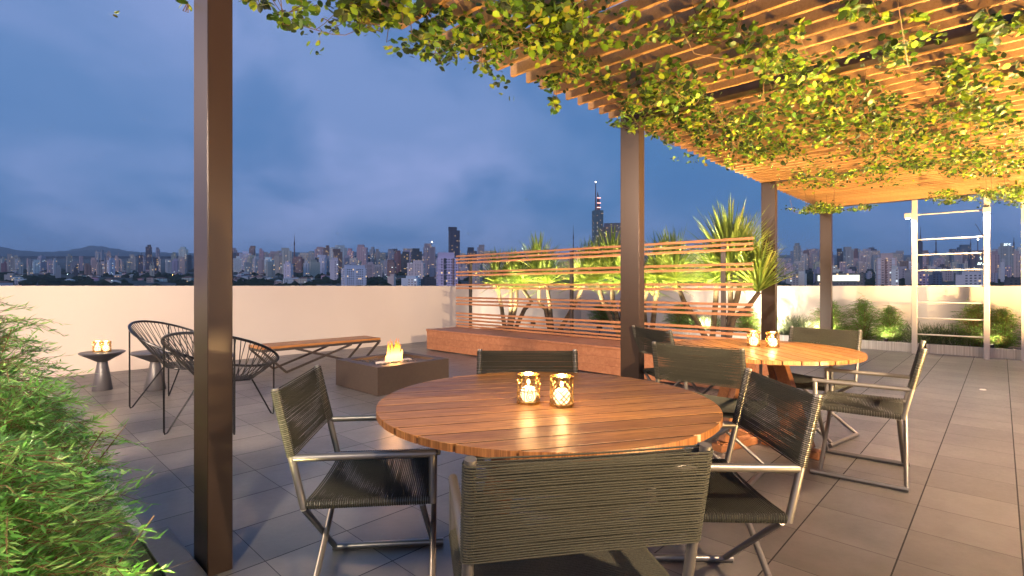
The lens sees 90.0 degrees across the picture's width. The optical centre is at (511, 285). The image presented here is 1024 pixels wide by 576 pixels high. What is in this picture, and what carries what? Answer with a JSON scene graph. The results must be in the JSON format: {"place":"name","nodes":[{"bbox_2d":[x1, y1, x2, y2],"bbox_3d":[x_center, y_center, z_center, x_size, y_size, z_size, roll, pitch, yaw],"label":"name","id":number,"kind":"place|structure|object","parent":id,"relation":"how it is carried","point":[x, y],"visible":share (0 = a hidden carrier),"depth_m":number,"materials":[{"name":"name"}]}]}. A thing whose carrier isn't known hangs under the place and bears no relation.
{"place":"outdoors","nodes":[
{"label":"outdoors","id":0,"kind":"place"},
{"bbox_2d":[35,422,127,572],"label":"soil","id":1,"kind":"structure","parent":0,"point":[119,557],"depth_m":3.06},
{"bbox_2d":[0,329,66,410],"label":"bamboo shrub","id":2,"kind":"object","parent":1,"relation":"on","point":[11,353],"visible":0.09,"depth_m":3.94,"materials":[{"name":"green plant"}]},
{"bbox_2d":[0,296,110,522],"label":"bamboo shrub","id":3,"kind":"object","parent":1,"relation":"on","point":[11,367],"visible":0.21,"depth_m":2.93,"materials":[{"name":"green plant"}]},
{"bbox_2d":[0,371,161,575],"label":"bamboo shrub","id":4,"kind":"object","parent":1,"relation":"on","point":[20,415],"visible":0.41,"depth_m":2.13,"materials":[{"name":"green plant"}]},
{"bbox_2d":[0,415,175,575],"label":"bamboo shrub","id":5,"kind":"object","parent":1,"relation":"on","point":[21,508],"visible":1,"depth_m":1.44,"materials":[{"name":"green plant"}]},
{"bbox_2d":[55,246,178,253],"bbox_3d":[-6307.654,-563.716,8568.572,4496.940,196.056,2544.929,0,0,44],"label":"hill","id":6,"kind":"structure","parent":0,"point":[99,248],"depth_m":8176.89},
{"bbox_2d":[0,247,466,257],"bbox_3d":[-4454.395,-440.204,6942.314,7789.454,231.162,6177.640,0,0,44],"label":"hill","id":7,"kind":"structure","parent":0,"point":[4,251],"depth_m":6113.79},
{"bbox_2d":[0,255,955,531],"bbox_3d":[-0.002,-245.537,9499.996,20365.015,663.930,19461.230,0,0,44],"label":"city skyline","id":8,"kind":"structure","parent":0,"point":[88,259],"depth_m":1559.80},
{"bbox_2d":[7,254,13,271],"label":"apartment block","id":9,"kind":"structure","parent":8,"relation":"on","point":[10,262],"depth_m":1960.67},
{"bbox_2d":[107,258,114,274],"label":"apartment tower","id":10,"kind":"structure","parent":8,"relation":"on","point":[110,266],"depth_m":1445.60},
{"bbox_2d":[146,245,151,268],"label":"apartment tower","id":11,"kind":"structure","parent":8,"relation":"on","point":[148,255],"depth_m":2292.84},
{"bbox_2d":[165,259,171,273],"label":"apartment block","id":12,"kind":"structure","parent":8,"relation":"on","point":[168,265],"depth_m":1524.55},
{"bbox_2d":[179,253,186,273],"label":"apartment block","id":13,"kind":"structure","parent":8,"relation":"on","point":[182,265],"depth_m":1637.60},
{"bbox_2d":[233,256,241,272],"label":"apartment block","id":14,"kind":"structure","parent":8,"relation":"on","point":[237,263],"depth_m":1741.92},
{"bbox_2d":[252,256,259,272],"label":"apartment block","id":15,"kind":"structure","parent":8,"relation":"on","point":[255,264],"depth_m":1715.02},
{"bbox_2d":[266,262,274,277],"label":"apartment block","id":16,"kind":"structure","parent":8,"relation":"on","point":[270,269],"depth_m":1248.90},
{"bbox_2d":[274,253,281,273],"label":"apartment tower","id":17,"kind":"structure","parent":8,"relation":"on","point":[278,262],"depth_m":1494.02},
{"bbox_2d":[281,248,291,274],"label":"apartment tower","id":18,"kind":"structure","parent":8,"relation":"on","point":[286,254],"depth_m":1589.52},
{"bbox_2d":[284,261,292,277],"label":"apartment tower","id":19,"kind":"structure","parent":8,"relation":"on","point":[288,269],"depth_m":1193.71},
{"bbox_2d":[293,255,303,272],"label":"apartment block","id":20,"kind":"structure","parent":8,"relation":"on","point":[298,262],"depth_m":1956.82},
{"bbox_2d":[309,260,319,276],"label":"apartment tower","id":21,"kind":"structure","parent":8,"relation":"on","point":[314,268],"depth_m":1293.72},
{"bbox_2d":[319,255,326,273],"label":"apartment tower","id":22,"kind":"structure","parent":8,"relation":"on","point":[322,260],"depth_m":1392.83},
{"bbox_2d":[330,257,337,279],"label":"apartment tower","id":23,"kind":"structure","parent":8,"relation":"on","point":[334,269],"depth_m":1093.09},
{"bbox_2d":[333,249,341,272],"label":"apartment tower","id":24,"kind":"structure","parent":8,"relation":"on","point":[337,253],"depth_m":1643.94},
{"bbox_2d":[329,245,346,272],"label":"apartment tower","id":25,"kind":"structure","parent":8,"relation":"on","point":[343,249],"depth_m":1892.62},
{"bbox_2d":[341,265,366,285],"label":"apartment tower","id":26,"kind":"structure","parent":8,"relation":"on","point":[353,275],"depth_m":750.74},
{"bbox_2d":[357,245,367,264],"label":"apartment tower","id":27,"kind":"structure","parent":8,"relation":"on","point":[362,253],"depth_m":1688.23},
{"bbox_2d":[364,262,373,277],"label":"apartment block","id":28,"kind":"structure","parent":8,"relation":"on","point":[369,266],"depth_m":1265.90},
{"bbox_2d":[387,260,395,279],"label":"apartment tower","id":29,"kind":"structure","parent":8,"relation":"on","point":[391,266],"depth_m":1142.46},
{"bbox_2d":[394,251,400,272],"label":"apartment tower","id":30,"kind":"structure","parent":8,"relation":"on","point":[397,257],"depth_m":1593.93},
{"bbox_2d":[401,252,408,273],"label":"apartment tower","id":31,"kind":"structure","parent":8,"relation":"on","point":[404,258],"depth_m":1590.08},
{"bbox_2d":[401,276,420,285],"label":"apartment tower","id":32,"kind":"structure","parent":8,"relation":"on","point":[411,281],"depth_m":691.99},
{"bbox_2d":[407,260,424,278],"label":"apartment tower","id":33,"kind":"structure","parent":8,"relation":"on","point":[416,268],"depth_m":1138.98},
{"bbox_2d":[411,248,421,262],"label":"apartment tower","id":34,"kind":"structure","parent":8,"relation":"on","point":[416,253],"depth_m":1490.55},
{"bbox_2d":[421,277,435,285],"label":"apartment tower","id":35,"kind":"structure","parent":8,"relation":"on","point":[428,281],"depth_m":715.26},
{"bbox_2d":[423,243,434,274],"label":"apartment tower","id":36,"kind":"structure","parent":8,"relation":"on","point":[428,255],"depth_m":1438.96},
{"bbox_2d":[436,252,458,285],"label":"apartment tower","id":37,"kind":"structure","parent":8,"relation":"on","point":[446,268],"depth_m":629.72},
{"bbox_2d":[448,227,459,261],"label":"apartment tower","id":38,"kind":"structure","parent":8,"relation":"on","point":[454,240],"depth_m":1341.75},
{"bbox_2d":[467,247,476,276],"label":"apartment tower","id":39,"kind":"structure","parent":8,"relation":"on","point":[470,251],"depth_m":1293.78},
{"bbox_2d":[472,263,482,283],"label":"apartment tower","id":40,"kind":"structure","parent":8,"relation":"on","point":[475,268],"depth_m":792.59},
{"bbox_2d":[0,268,1012,285],"bbox_3d":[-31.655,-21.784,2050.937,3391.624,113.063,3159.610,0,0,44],"label":"woods","id":41,"kind":"object","parent":8,"relation":"on","point":[47,279],"visible":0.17,"depth_m":918.82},
{"bbox_2d":[592,181,602,253],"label":"spire tower","id":42,"kind":"structure","parent":8,"relation":"on","point":[597,217],"depth_m":1489.85,"materials":[{"name":"grey metal"}]},
{"bbox_2d":[602,223,620,252],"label":"office building","id":43,"kind":"structure","parent":8,"relation":"on","point":[607,226],"depth_m":1449.94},
{"bbox_2d":[786,267,798,285],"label":"apartment block","id":44,"kind":"structure","parent":8,"relation":"on","point":[793,280],"depth_m":834.11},
{"bbox_2d":[794,243,800,260],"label":"apartment tower","id":45,"kind":"structure","parent":8,"relation":"on","point":[797,251],"depth_m":1895.03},
{"bbox_2d":[581,286,1020,359],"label":"parapet wall","id":46,"kind":"structure","parent":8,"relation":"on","point":[798,300],"depth_m":10.67,"materials":[{"name":"paint"}]},
{"bbox_2d":[799,271,806,285],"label":"apartment block","id":47,"kind":"structure","parent":8,"relation":"on","point":[803,278],"depth_m":847.88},
{"bbox_2d":[815,273,864,285],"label":"office building","id":48,"kind":"structure","parent":8,"relation":"on","point":[848,279],"depth_m":540.60,"materials":[{"name":"white"}]},
{"bbox_2d":[843,247,852,268],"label":"apartment tower","id":49,"kind":"structure","parent":8,"relation":"on","point":[848,255],"depth_m":1492.93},
{"bbox_2d":[856,261,865,272],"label":"apartment block","id":50,"kind":"structure","parent":8,"relation":"on","point":[860,266],"depth_m":1608.31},
{"bbox_2d":[860,249,870,268],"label":"apartment block","id":51,"kind":"structure","parent":8,"relation":"on","point":[867,253],"depth_m":2587.45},
{"bbox_2d":[875,253,897,285],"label":"apartment tower","id":52,"kind":"structure","parent":8,"relation":"on","point":[884,262],"depth_m":693.89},
{"bbox_2d":[891,266,898,285],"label":"apartment tower","id":53,"kind":"structure","parent":8,"relation":"on","point":[894,276],"depth_m":638.32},
{"bbox_2d":[918,240,922,269],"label":"apartment tower","id":54,"kind":"structure","parent":8,"relation":"on","point":[920,251],"depth_m":1793.39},
{"bbox_2d":[918,271,928,284],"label":"apartment tower","id":55,"kind":"structure","parent":8,"relation":"on","point":[923,278],"depth_m":696.30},
{"bbox_2d":[929,272,941,284],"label":"apartment tower","id":56,"kind":"structure","parent":8,"relation":"on","point":[935,278],"depth_m":716.22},
{"bbox_2d":[943,263,953,280],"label":"apartment block","id":57,"kind":"structure","parent":8,"relation":"on","point":[948,275],"depth_m":988.90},
{"bbox_2d":[956,271,983,284],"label":"apartment tower","id":58,"kind":"structure","parent":8,"relation":"on","point":[971,278],"depth_m":632.89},
{"bbox_2d":[968,224,983,270],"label":"unfinished tower","id":59,"kind":"structure","parent":8,"relation":"on","point":[975,261],"depth_m":1094.80,"materials":[{"name":"black"}]},
{"bbox_2d":[990,251,999,272],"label":"apartment tower","id":60,"kind":"structure","parent":8,"relation":"on","point":[994,261],"depth_m":1196.74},
{"bbox_2d":[1000,259,1004,281],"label":"apartment tower","id":61,"kind":"structure","parent":8,"relation":"on","point":[1002,271],"depth_m":898.78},
{"bbox_2d":[998,243,1013,276],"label":"apartment tower","id":62,"kind":"structure","parent":8,"relation":"on","point":[1006,251],"depth_m":1290.79,"materials":[{"name":"black"}]},
{"bbox_2d":[1004,277,1020,285],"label":"apartment tower","id":63,"kind":"structure","parent":8,"relation":"on","point":[1012,281],"depth_m":637.84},
{"bbox_2d":[1014,251,1020,276],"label":"apartment tower","id":64,"kind":"structure","parent":8,"relation":"on","point":[1017,264],"depth_m":1296.32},
{"bbox_2d":[0,0,1020,254],"label":"sky","id":65,"kind":"structure","parent":0,"point":[354,143],"materials":[{"name":"blue"}]},
{"bbox_2d":[41,328,1023,575],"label":"floor","id":66,"kind":"structure","parent":0,"point":[957,509],"depth_m":3.27,"materials":[{"name":"tile"}]},
{"bbox_2d":[78,349,125,391],"bbox_3d":[-4.920,1.020,6.150,0.452,0.460,0.452,0,0,44],"label":"side table","id":67,"kind":"object","parent":66,"relation":"on","point":[102,380],"visible":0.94,"depth_m":6.08,"materials":[{"name":"paint"}]},
{"bbox_2d":[36,379,207,575],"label":"planter curb","id":68,"kind":"structure","parent":66,"relation":"on","point":[167,547],"depth_m":2.39,"materials":[{"name":"concrete"}]},
{"bbox_2d":[130,349,178,391],"bbox_3d":[-4.300,1.020,6.170,0.506,0.460,0.506,0,0,44],"label":"side table","id":69,"kind":"object","parent":66,"relation":"on","point":[155,368],"visible":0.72,"depth_m":6.09,"materials":[{"name":"paint"}]},
{"bbox_2d":[128,320,193,407],"bbox_3d":[-3.540,0.811,5.507,0.963,0.879,0.925,0,0,0],"label":"wire armchair","id":70,"kind":"object","parent":66,"relation":"on","point":[177,365],"visible":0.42,"depth_m":5.36,"materials":[{"name":"black metal"}]},
{"bbox_2d":[160,331,278,434],"bbox_3d":[-2.620,0.811,4.641,0.925,0.879,0.963,0,0,0],"label":"wire armchair","id":71,"kind":"object","parent":66,"relation":"on","point":[178,355],"visible":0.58,"depth_m":4.42,"materials":[{"name":"black metal"}]},
{"bbox_2d":[0,286,580,394],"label":"parapet wall","id":72,"kind":"structure","parent":66,"relation":"on","point":[275,314],"depth_m":8.87,"materials":[{"name":"paint"}]},
{"bbox_2d":[248,336,380,372],"bbox_3d":[-2.984,1.049,7.907,0.500,0.398,1.870,0,0,44],"label":"bench","id":73,"kind":"object","parent":66,"relation":"on","point":[302,345],"visible":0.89,"depth_m":7.72,"materials":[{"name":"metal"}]},
{"bbox_2d":[271,364,442,575],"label":"rope armchair","id":74,"kind":"object","parent":66,"relation":"on","point":[373,469],"visible":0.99,"depth_m":2.06,"materials":[{"name":"fabric"}]},
{"bbox_2d":[336,339,448,395],"bbox_3d":[-1.512,0.957,6.487,0.970,0.578,1.030,0,0,44],"label":"fire pit","id":75,"kind":"object","parent":66,"relation":"on","point":[394,370],"visible":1,"depth_m":6.18,"materials":[{"name":"concrete"}]},
{"bbox_2d":[468,349,577,517],"bbox_3d":[0.085,0.809,2.711,0.592,0.878,0.608,0,0,1],"label":"rope armchair","id":76,"kind":"object","parent":66,"relation":"on","point":[551,358],"visible":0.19,"depth_m":2.97,"materials":[{"name":"fabric"}]},
{"bbox_2d":[376,372,722,514],"bbox_3d":[0.148,0.874,2.261,1.448,0.748,1.448,0,0,-15],"label":"round table","id":77,"kind":"object","parent":66,"relation":"on","point":[483,415],"visible":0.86,"depth_m":1.96,"materials":[{"name":"brown wood"}]},
{"bbox_2d":[516,372,540,404],"bbox_3d":[0.070,0.439,2.191,0.105,0.122,0.105,0,0,24],"label":"candle jar","id":78,"kind":"object","parent":77,"relation":"on","point":[528,393],"visible":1,"depth_m":2.16,"materials":[{"name":"gold metal"}]},
{"bbox_2d":[549,374,573,407],"bbox_3d":[0.208,0.439,2.143,0.105,0.122,0.105,0,0,34],"label":"candle jar","id":79,"kind":"object","parent":77,"relation":"on","point":[561,397],"visible":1,"depth_m":2.12,"materials":[{"name":"gold metal"}]},
{"bbox_2d":[448,442,713,575],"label":"rope armchair","id":80,"kind":"object","parent":66,"relation":"on","point":[486,538],"visible":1,"depth_m":1.18,"materials":[{"name":"fabric"}]},
{"bbox_2d":[426,237,752,388],"bbox_3d":[0.718,0.302,8.292,5.840,1.855,0.838,0,0,44],"label":"slatted bench","id":81,"kind":"object","parent":66,"relation":"on","point":[601,354],"visible":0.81,"depth_m":8.15,"materials":[{"name":"wood"}]},
{"bbox_2d":[194,0,1023,575],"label":"pergola","id":82,"kind":"object","parent":66,"relation":"on","point":[212,286],"visible":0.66,"depth_m":3.42,"materials":[{"name":"brown paint"}]},
{"bbox_2d":[113,0,480,71],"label":"climbing vine","id":83,"kind":"object","parent":82,"relation":"attached to","point":[362,13],"visible":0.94,"depth_m":2.79,"materials":[{"name":"green plant"}]},
{"bbox_2d":[400,0,655,114],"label":"climbing vine","id":84,"kind":"object","parent":82,"relation":"attached to","point":[572,18],"visible":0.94,"depth_m":2.99,"materials":[{"name":"green plant"}]},
{"bbox_2d":[585,0,864,149],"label":"climbing vine","id":85,"kind":"object","parent":82,"relation":"attached to","point":[766,64],"visible":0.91,"depth_m":3.43,"materials":[{"name":"green plant"}]},
{"bbox_2d":[664,78,922,207],"bbox_3d":[4.135,-1.461,6.936,2.236,0.707,8.643,0,0,44],"label":"climbing vine","id":86,"kind":"object","parent":82,"relation":"attached to","point":[748,147],"visible":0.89,"depth_m":5.07,"materials":[{"name":"green plant"}]},
{"bbox_2d":[781,190,877,214],"bbox_3d":[5.437,-1.447,9.089,1.561,0.683,4.490,0,0,39],"label":"climbing vine","id":87,"kind":"object","parent":82,"relation":"attached to","point":[823,208],"visible":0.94,"depth_m":8.80,"materials":[{"name":"green plant"}]},
{"bbox_2d":[760,0,1023,166],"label":"climbing vine","id":88,"kind":"object","parent":82,"relation":"attached to","point":[899,48],"visible":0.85,"depth_m":3.57,"materials":[{"name":"green plant"}]},
{"bbox_2d":[837,60,1023,207],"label":"climbing vine","id":89,"kind":"object","parent":82,"relation":"attached to","point":[1014,192],"visible":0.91,"depth_m":5.06,"materials":[{"name":"green plant"}]},
{"bbox_2d":[488,327,768,381],"bbox_3d":[1.560,1.058,9.159,5.800,0.385,1.460,0,0,44],"label":"timber planter","id":90,"kind":"object","parent":66,"relation":"on","point":[754,367],"visible":0.04,"depth_m":8.90,"materials":[{"name":"wood"}]},
{"bbox_2d":[475,248,536,331],"bbox_3d":[-0.143,0.068,10.434,1.572,1.830,1.127,0,0,26],"label":"pandanus palm","id":91,"kind":"object","parent":90,"relation":"on","point":[497,279],"visible":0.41,"depth_m":10.37,"materials":[{"name":"green plant"}]},
{"bbox_2d":[496,231,616,335],"bbox_3d":[0.784,-0.063,9.718,2.762,2.120,1.404,0,0,44],"label":"pandanus palm","id":92,"kind":"object","parent":90,"relation":"on","point":[540,264],"visible":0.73,"depth_m":9.80,"materials":[{"name":"green plant"}]},
{"bbox_2d":[565,223,645,340],"bbox_3d":[1.766,-0.071,8.977,1.807,2.129,1.339,0,0,44],"label":"pandanus palm","id":93,"kind":"object","parent":90,"relation":"on","point":[612,261],"visible":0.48,"depth_m":8.92,"materials":[{"name":"green plant"}]},
{"bbox_2d":[620,224,708,338],"bbox_3d":[2.502,-0.019,8.327,1.558,2.021,1.381,0,0,44],"label":"pandanus palm","id":94,"kind":"object","parent":90,"relation":"on","point":[664,277],"visible":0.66,"depth_m":8.15,"materials":[{"name":"green plant"}]},
{"bbox_2d":[676,193,800,337],"bbox_3d":[3.288,-0.208,7.686,1.765,2.383,1.745,0,0,11],"label":"pandanus palm","id":95,"kind":"object","parent":90,"relation":"on","point":[756,276],"visible":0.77,"depth_m":7.48,"materials":[{"name":"green plant"}]},
{"bbox_2d":[632,325,722,393],"bbox_3d":[1.506,0.809,4.660,0.608,0.878,0.592,0,0,-19],"label":"rope armchair","id":96,"kind":"object","parent":66,"relation":"on","point":[650,335],"visible":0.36,"depth_m":4.64,"materials":[{"name":"fabric"}]},
{"bbox_2d":[651,341,767,486],"bbox_3d":[1.342,0.809,3.455,0.592,0.878,0.608,0,0,40],"label":"rope armchair","id":97,"kind":"object","parent":66,"relation":"on","point":[709,367],"visible":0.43,"depth_m":3.26,"materials":[{"name":"fabric"}]},
{"bbox_2d":[636,368,822,575],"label":"rope armchair","id":98,"kind":"object","parent":66,"relation":"on","point":[730,488],"visible":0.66,"depth_m":1.92,"materials":[{"name":"fabric"}]},
{"bbox_2d":[674,339,867,459],"bbox_3d":[1.971,0.874,4.107,1.448,0.748,1.448,0,0,0],"label":"round table","id":99,"kind":"object","parent":66,"relation":"on","point":[781,359],"visible":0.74,"depth_m":3.90,"materials":[{"name":"brown wood"}]},
{"bbox_2d":[747,331,760,346],"bbox_3d":[2.004,0.439,4.248,0.105,0.122,0.105,0,0,-6],"label":"candle jar","id":100,"kind":"object","parent":99,"relation":"on","point":[754,340],"visible":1,"depth_m":4.22,"materials":[{"name":"glass"}]},
{"bbox_2d":[766,332,779,347],"bbox_3d":[2.126,0.439,4.174,0.105,0.122,0.105,0,0,-26],"label":"candle jar","id":101,"kind":"object","parent":99,"relation":"on","point":[772,342],"visible":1,"depth_m":4.14,"materials":[{"name":"glass"}]},
{"bbox_2d":[569,322,1020,359],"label":"planter curb","id":102,"kind":"structure","parent":66,"relation":"on","point":[1009,353],"depth_m":9.47,"materials":[{"name":"stone"}]},
{"bbox_2d":[587,302,613,324],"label":"garden bush","id":103,"kind":"object","parent":102,"relation":"on","point":[602,315],"visible":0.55,"depth_m":14.78,"materials":[{"name":"green plant"}]},
{"bbox_2d":[659,304,699,328],"bbox_3d":[4.321,0.881,13.200,1.134,0.910,0.626,0,0,44],"label":"garden bush","id":104,"kind":"object","parent":102,"relation":"on","point":[679,321],"visible":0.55,"depth_m":13.16,"materials":[{"name":"green plant"}]},
{"bbox_2d":[682,315,734,331],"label":"tufted grass","id":105,"kind":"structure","parent":102,"relation":"on","point":[706,322],"depth_m":12.62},
{"bbox_2d":[726,307,760,333],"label":"garden bush","id":106,"kind":"object","parent":102,"relation":"on","point":[745,321],"visible":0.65,"depth_m":11.96,"materials":[{"name":"green plant"}]},
{"bbox_2d":[806,300,852,329],"bbox_3d":[6.732,0.771,10.876,0.945,1.155,0.627,0,0,44],"label":"garden bush","id":107,"kind":"object","parent":102,"relation":"on","point":[836,312],"visible":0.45,"depth_m":10.78,"materials":[{"name":"green plant"}]},
{"bbox_2d":[840,292,886,339],"bbox_3d":[7.182,0.692,10.452,0.897,1.141,0.639,0,0,44],"label":"garden bush","id":108,"kind":"object","parent":102,"relation":"on","point":[864,315],"visible":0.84,"depth_m":10.42,"materials":[{"name":"green plant"}]},
{"bbox_2d":[870,304,908,342],"bbox_3d":[7.470,0.801,10.168,0.762,0.958,0.669,0,0,44],"label":"garden bush","id":109,"kind":"object","parent":102,"relation":"on","point":[889,316],"visible":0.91,"depth_m":10.10,"materials":[{"name":"green plant"}]},
{"bbox_2d":[873,320,991,346],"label":"tufted grass","id":110,"kind":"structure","parent":102,"relation":"on","point":[941,340],"depth_m":9.63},
{"bbox_2d":[946,296,1007,347],"bbox_3d":[8.394,0.715,9.274,0.934,1.084,0.651,0,0,44],"label":"garden bush","id":111,"kind":"object","parent":102,"relation":"on","point":[972,313],"visible":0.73,"depth_m":9.27,"materials":[{"name":"green plant"}]},
{"bbox_2d":[979,306,1020,348],"bbox_3d":[8.654,0.829,9.038,0.726,0.948,0.660,0,0,44],"label":"garden bush","id":112,"kind":"object","parent":102,"relation":"on","point":[1002,315],"visible":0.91,"depth_m":8.98,"materials":[{"name":"green plant"}]},
{"bbox_2d":[759,326,862,447],"bbox_3d":[2.530,0.809,4.352,0.608,0.878,0.592,0,0,-37],"label":"rope armchair","id":113,"kind":"object","parent":66,"relation":"on","point":[841,338],"visible":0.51,"depth_m":4.37,"materials":[{"name":"fabric"}]},
{"bbox_2d":[810,340,927,491],"bbox_3d":[2.406,0.809,3.451,0.608,0.878,0.592,0,0,38],"label":"rope armchair","id":114,"kind":"object","parent":66,"relation":"on","point":[899,407],"visible":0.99,"depth_m":3.38,"materials":[{"name":"fabric"}]},
{"bbox_2d":[904,195,990,358],"bbox_3d":[7.743,-0.200,9.137,1.170,2.900,0.170,0,0,44],"label":"ladder frame","id":115,"kind":"object","parent":66,"relation":"on","point":[986,209],"visible":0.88,"depth_m":9.10,"materials":[{"name":"paint"}]},
{"bbox_2d":[1021,192,1023,360],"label":"pergola mast","id":116,"kind":"object","parent":66,"relation":"on","point":[1022,283],"visible":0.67,"depth_m":8.48,"materials":[{"name":"paint"}]},
{"bbox_2d":[759,311,819,334],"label":"tufted grass","id":117,"kind":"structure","parent":0,"point":[783,327],"depth_m":11.33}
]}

